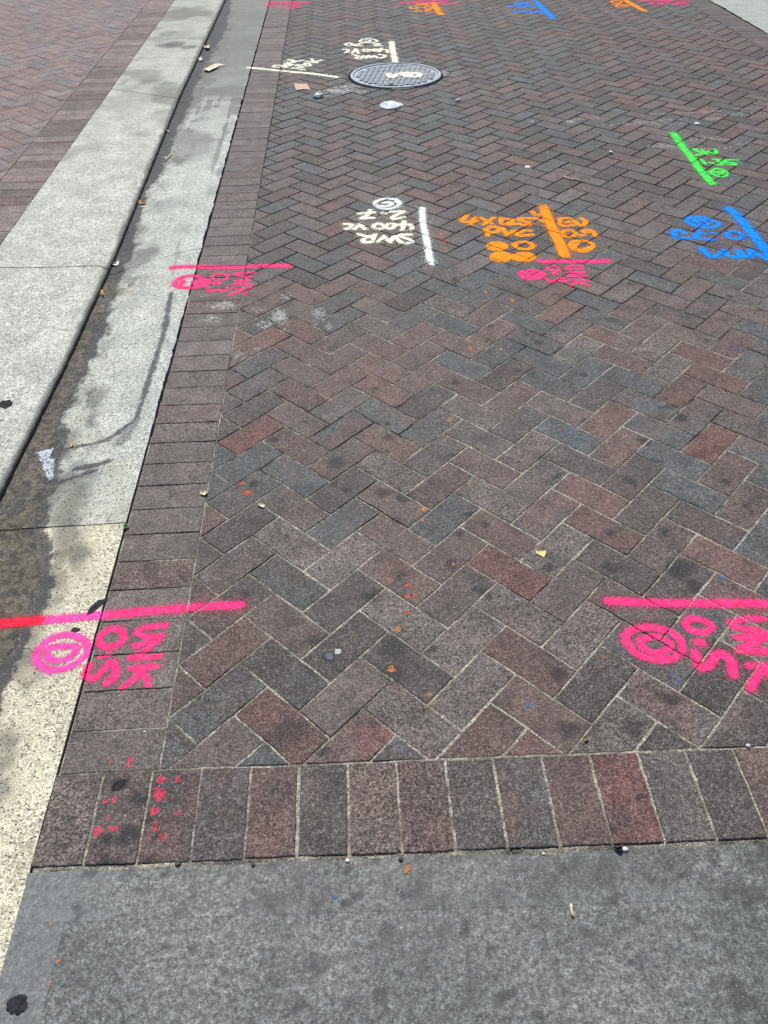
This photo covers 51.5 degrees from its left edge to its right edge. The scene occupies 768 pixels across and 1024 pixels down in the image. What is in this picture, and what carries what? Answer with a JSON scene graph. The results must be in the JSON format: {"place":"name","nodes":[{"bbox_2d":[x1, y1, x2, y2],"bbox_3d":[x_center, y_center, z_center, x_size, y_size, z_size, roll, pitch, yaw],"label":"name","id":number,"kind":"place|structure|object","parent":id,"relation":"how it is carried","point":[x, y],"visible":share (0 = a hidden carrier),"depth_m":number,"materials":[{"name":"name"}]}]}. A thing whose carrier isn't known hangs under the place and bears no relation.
{"place":"outdoors","nodes":[
{"label":"outdoors","id":0,"kind":"place"},
{"bbox_2d":[0,0,174,244],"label":"plaza paving","id":1,"kind":"structure","parent":0,"point":[64,64],"depth_m":5.81,"materials":[{"name":"brick"}]},
{"bbox_2d":[0,844,767,1023],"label":"concrete slab","id":2,"kind":"structure","parent":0,"point":[671,935],"depth_m":1.45,"materials":[{"name":"grey concrete"}]},
{"bbox_2d":[6,994,27,1015],"bbox_3d":[-0.636,0.855,1.379,0.040,0.002,0.035,-3,43,-2],"label":"gum spot","id":3,"kind":"object","parent":2,"relation":"on","point":[17,1005],"visible":1,"depth_m":1.38,"materials":[{"name":"black rubber"}]},
{"bbox_2d":[570,903,573,915],"bbox_3d":[0.349,0.740,1.480,0.007,0.006,0.024,-3,43,-2],"label":"cigarette butt","id":4,"kind":"object","parent":2,"relation":"on","point":[571,908],"visible":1,"depth_m":1.48,"materials":[{"name":"white paper"}]},
{"bbox_2d":[32,0,767,872],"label":"brick paving","id":5,"kind":"structure","parent":0,"point":[592,58],"depth_m":2.47,"materials":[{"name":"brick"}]},
{"bbox_2d":[111,779,125,790],"bbox_3d":[-0.561,0.576,1.680,0.030,0.002,0.028,-3,43,-2],"label":"gum spot","id":6,"kind":"object","parent":5,"relation":"on","point":[118,785],"visible":1,"depth_m":1.68,"materials":[{"name":"black rubber"}]},
{"bbox_2d":[0,595,252,696],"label":"survey mark","id":7,"kind":"object","parent":5,"relation":"on","point":[75,636],"visible":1,"depth_m":1.97,"materials":[{"name":"pink paint"}]},
{"bbox_2d":[93,756,180,841],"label":"pink paint flecks","id":8,"kind":"object","parent":5,"relation":"on","point":[152,812],"visible":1,"depth_m":1.65,"materials":[{"name":"pink paint"}]},
{"bbox_2d":[199,296,238,323],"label":"white paint flecks","id":9,"kind":"object","parent":5,"relation":"on","point":[231,305],"visible":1,"depth_m":3.21,"materials":[{"name":"white paint"}]},
{"bbox_2d":[168,261,294,295],"bbox_3d":[-0.673,-1.004,3.408,0.592,0.004,0.347,-3,43,-2],"label":"survey mark","id":10,"kind":"object","parent":5,"relation":"on","point":[202,281],"visible":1,"depth_m":3.41,"materials":[{"name":"pink paint"}]},
{"bbox_2d":[234,292,290,359],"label":"white paint flecks","id":11,"kind":"object","parent":5,"relation":"on","point":[275,316],"visible":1,"depth_m":3.13,"materials":[{"name":"white paint"}]},
{"bbox_2d":[262,1,308,8],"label":"survey mark","id":12,"kind":"object","parent":5,"relation":"on","point":[296,6],"visible":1,"depth_m":7.59,"materials":[{"name":"pink paint"}]},
{"bbox_2d":[246,58,339,77],"bbox_3d":[-0.611,-3.320,5.929,0.848,0.005,0.470,15,45,17],"label":"survey mark","id":13,"kind":"object","parent":5,"relation":"on","point":[284,65],"visible":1,"depth_m":5.90,"materials":[{"name":"beige paint"}]},
{"bbox_2d":[294,83,309,89],"bbox_3d":[-0.572,-2.953,5.525,0.095,0.008,0.178,-9,43,-9],"label":"cardboard scrap","id":14,"kind":"object","parent":5,"relation":"on","point":[298,86],"visible":1,"depth_m":5.52,"materials":[{"name":"beige cardboard"}]},
{"bbox_2d":[313,90,322,98],"bbox_3d":[-0.438,-2.796,5.330,0.076,0.032,0.094,32,52,31],"label":"wrapper","id":15,"kind":"object","parent":5,"relation":"on","point":[318,95],"visible":1,"depth_m":5.31,"materials":[{"name":"silver metal"}]},
{"bbox_2d":[313,308,330,328],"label":"white paint flecks","id":16,"kind":"object","parent":5,"relation":"on","point":[321,315],"visible":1,"depth_m":3.16,"materials":[{"name":"white paint"}]},
{"bbox_2d":[324,652,334,661],"bbox_3d":[-0.132,0.350,1.921,0.028,0.002,0.027,-3,43,-2],"label":"gum spot","id":17,"kind":"object","parent":5,"relation":"on","point":[329,656],"visible":1,"depth_m":1.92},
{"bbox_2d":[334,649,341,654],"bbox_3d":[-0.112,0.339,1.932,0.018,0.002,0.019,-3,43,-2],"label":"gum spot","id":18,"kind":"object","parent":5,"relation":"on","point":[337,652],"visible":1,"depth_m":1.93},
{"bbox_2d":[321,84,367,96],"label":"white paint flecks","id":19,"kind":"object","parent":5,"relation":"on","point":[338,90],"visible":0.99,"depth_m":5.46,"materials":[{"name":"white paint"}]},
{"bbox_2d":[48,291,643,987],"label":"orange paint flecks","id":20,"kind":"object","parent":5,"relation":"on","point":[398,631],"visible":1,"depth_m":1.98,"materials":[{"name":"orange paint"}]},
{"bbox_2d":[236,234,457,613],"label":"red paint flecks","id":21,"kind":"object","parent":5,"relation":"on","point":[243,483],"visible":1,"depth_m":2.11,"materials":[{"name":"red paint"}]},
{"bbox_2d":[342,38,402,61],"bbox_3d":[-0.094,-3.619,6.245,0.492,0.005,0.826,-3,43,-2],"label":"survey mark","id":22,"kind":"object","parent":5,"relation":"on","point":[393,52],"visible":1,"depth_m":6.25,"materials":[{"name":"beige paint"}]},
{"bbox_2d":[339,198,440,268],"bbox_3d":[0.016,-1.326,3.745,0.466,0.005,0.837,-3,43,-2],"label":"survey mark","id":23,"kind":"object","parent":5,"relation":"on","point":[425,238],"visible":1,"depth_m":3.77,"materials":[{"name":"white paint"}]},
{"bbox_2d":[380,101,403,109],"bbox_3d":[0.036,-2.641,5.163,0.147,0.013,0.155,-31,50,-29],"label":"plastic lid","id":24,"kind":"object","parent":5,"relation":"on","point":[389,105],"visible":1,"depth_m":5.16,"materials":[{"name":"white plastic"}]},
{"bbox_2d":[348,62,449,89],"bbox_3d":[0.084,-3.113,5.714,0.692,0.058,0.692,23,48,24],"label":"manhole","id":25,"kind":"object","parent":5,"relation":"in","point":[399,76],"visible":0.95,"depth_m":5.66,"materials":[{"name":"metal"}]},
{"bbox_2d":[53,839,765,871],"bbox_3d":[0.084,0.673,1.567,1.530,0.004,0.022,-2,43,-1],"label":"joint grit","id":26,"kind":"object","parent":5,"relation":"on","point":[403,854],"visible":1,"depth_m":1.57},
{"bbox_2d":[397,0,454,3],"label":"survey mark","id":27,"kind":"object","parent":5,"relation":"on","point":[430,1],"visible":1,"depth_m":7.58,"materials":[{"name":"pink paint"}]},
{"bbox_2d":[408,2,444,15],"bbox_3d":[0.404,-4.645,7.352,0.354,0.005,0.701,-3,43,-2],"label":"survey mark","id":28,"kind":"object","parent":5,"relation":"on","point":[436,8],"visible":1,"depth_m":7.37,"materials":[{"name":"orange paint"}]},
{"bbox_2d":[126,14,763,736],"bbox_3d":[1.043,-1.992,4.449,3.820,0.005,7.249,-3,43,-2],"label":"white grit","id":29,"kind":"object","parent":5,"relation":"on","point":[386,418],"visible":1,"depth_m":3.62,"materials":[{"name":"stone"}]},
{"bbox_2d":[458,201,597,262],"bbox_3d":[0.674,-1.313,3.717,0.646,0.005,0.687,-3,43,-2],"label":"survey mark","id":30,"kind":"object","parent":5,"relation":"on","point":[554,235],"visible":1,"depth_m":3.69,"materials":[{"name":"orange paint"}]},
{"bbox_2d":[507,0,555,18],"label":"survey mark","id":31,"kind":"object","parent":5,"relation":"on","point":[544,10],"visible":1,"depth_m":7.30,"materials":[{"name":"blue paint"}]},
{"bbox_2d":[332,65,741,898],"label":"blue paint flecks","id":32,"kind":"object","parent":5,"relation":"on","point":[702,571],"visible":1,"depth_m":2.10,"materials":[{"name":"blue paint"}]},
{"bbox_2d":[536,550,545,556],"bbox_3d":[0.428,0.113,2.164,0.030,0.004,0.025,-3,43,-2],"label":"dry leaf","id":33,"kind":"object","parent":5,"relation":"on","point":[542,553],"visible":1,"depth_m":2.17,"materials":[{"name":"yellow plant"}]},
{"bbox_2d":[516,256,611,286],"bbox_3d":[0.787,-1.031,3.409,0.468,0.004,0.300,-3,43,-2],"label":"survey mark","id":34,"kind":"object","parent":5,"relation":"on","point":[540,274],"visible":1,"depth_m":3.40,"materials":[{"name":"pink paint"}]},
{"bbox_2d":[613,846,622,850],"bbox_3d":[0.459,0.659,1.561,0.020,0.009,0.010,7,43,9],"label":"rolled leaf","id":35,"kind":"object","parent":5,"relation":"on","point":[620,848],"visible":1,"depth_m":1.56,"materials":[{"name":"black plant"}]},
{"bbox_2d":[610,0,648,11],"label":"survey mark","id":36,"kind":"object","parent":5,"relation":"on","point":[635,6],"visible":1,"depth_m":7.37,"materials":[{"name":"orange paint"}]},
{"bbox_2d":[527,107,763,126],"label":"white paint flecks","id":37,"kind":"object","parent":5,"relation":"on","point":[653,119],"visible":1,"depth_m":4.89,"materials":[{"name":"white paint"}]},
{"bbox_2d":[639,0,688,4],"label":"survey mark","id":38,"kind":"object","parent":5,"relation":"on","point":[666,3],"visible":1,"depth_m":7.40,"materials":[{"name":"pink paint"}]},
{"bbox_2d":[596,589,767,694],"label":"survey mark","id":39,"kind":"object","parent":5,"relation":"on","point":[757,638],"visible":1,"depth_m":1.95,"materials":[{"name":"pink paint"}]},
{"bbox_2d":[635,135,760,149],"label":"white paint flecks","id":40,"kind":"object","parent":5,"relation":"on","point":[691,139],"visible":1,"depth_m":4.55,"materials":[{"name":"white paint"}]},
{"bbox_2d":[669,130,740,186],"bbox_3d":[1.780,-1.973,4.414,0.350,0.005,0.928,-3,43,-2],"label":"survey mark","id":41,"kind":"object","parent":5,"relation":"on","point":[705,175],"visible":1,"depth_m":4.35,"materials":[{"name":"green paint"}]},
{"bbox_2d":[667,204,767,261],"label":"survey mark","id":42,"kind":"object","parent":5,"relation":"on","point":[748,229],"visible":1,"depth_m":3.65,"materials":[{"name":"blue paint"}]},
{"bbox_2d":[709,0,767,33],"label":"ground","id":43,"kind":"structure","parent":0,"point":[739,17],"depth_m":7.19,"materials":[{"name":"concrete"}]},
{"bbox_2d":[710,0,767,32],"bbox_3d":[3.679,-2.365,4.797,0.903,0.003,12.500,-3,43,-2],"label":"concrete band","id":44,"kind":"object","parent":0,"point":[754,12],"visible":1,"depth_m":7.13,"materials":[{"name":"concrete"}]},
{"label":"gutter bed","id":45,"kind":"structure","parent":0,"visible":0},
{"bbox_2d":[0,0,225,500],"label":"kerb","id":46,"kind":"structure","parent":45,"relation":"on","point":[61,244],"depth_m":3.78,"materials":[{"name":"concrete"}]},
{"bbox_2d":[0,400,12,408],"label":"gum spot","id":47,"kind":"object","parent":46,"relation":"on","point":[5,404],"visible":1,"depth_m":2.68,"materials":[{"name":"black rubber"}]},
{"bbox_2d":[0,0,269,975],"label":"gutter","id":48,"kind":"object","parent":45,"relation":"on","point":[62,558],"visible":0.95,"depth_m":2.54,"materials":[{"name":"concrete"}]},
{"bbox_2d":[36,448,54,479],"bbox_3d":[-1.043,-0.152,2.487,0.056,0.002,0.164,-22,46,-21],"label":"pale smear","id":49,"kind":"object","parent":48,"relation":"on","point":[44,452],"visible":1,"depth_m":2.49},
{"bbox_2d":[71,627,80,632],"bbox_3d":[-0.772,0.295,1.993,0.025,0.002,0.018,-3,43,-2],"label":"gum spot","id":50,"kind":"object","parent":48,"relation":"on","point":[75,629],"visible":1,"depth_m":1.99,"materials":[{"name":"black rubber"}]},
{"bbox_2d":[87,598,107,614],"bbox_3d":[-0.742,0.242,2.050,0.024,0.002,0.072,24,48,24],"label":"tar smear","id":51,"kind":"object","parent":48,"relation":"on","point":[95,606],"visible":1,"depth_m":2.05,"materials":[{"name":"black rubber"}]},
{"bbox_2d":[1,24,223,674],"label":"gutter grit","id":52,"kind":"object","parent":48,"relation":"on","point":[109,301],"visible":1,"depth_m":3.26,"materials":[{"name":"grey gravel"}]},
{"bbox_2d":[204,63,223,70],"bbox_3d":[-1.270,-3.308,5.917,0.081,0.018,0.228,16,45,18],"label":"dry leaf","id":53,"kind":"object","parent":48,"relation":"on","point":[211,67],"visible":1,"depth_m":5.94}
]}

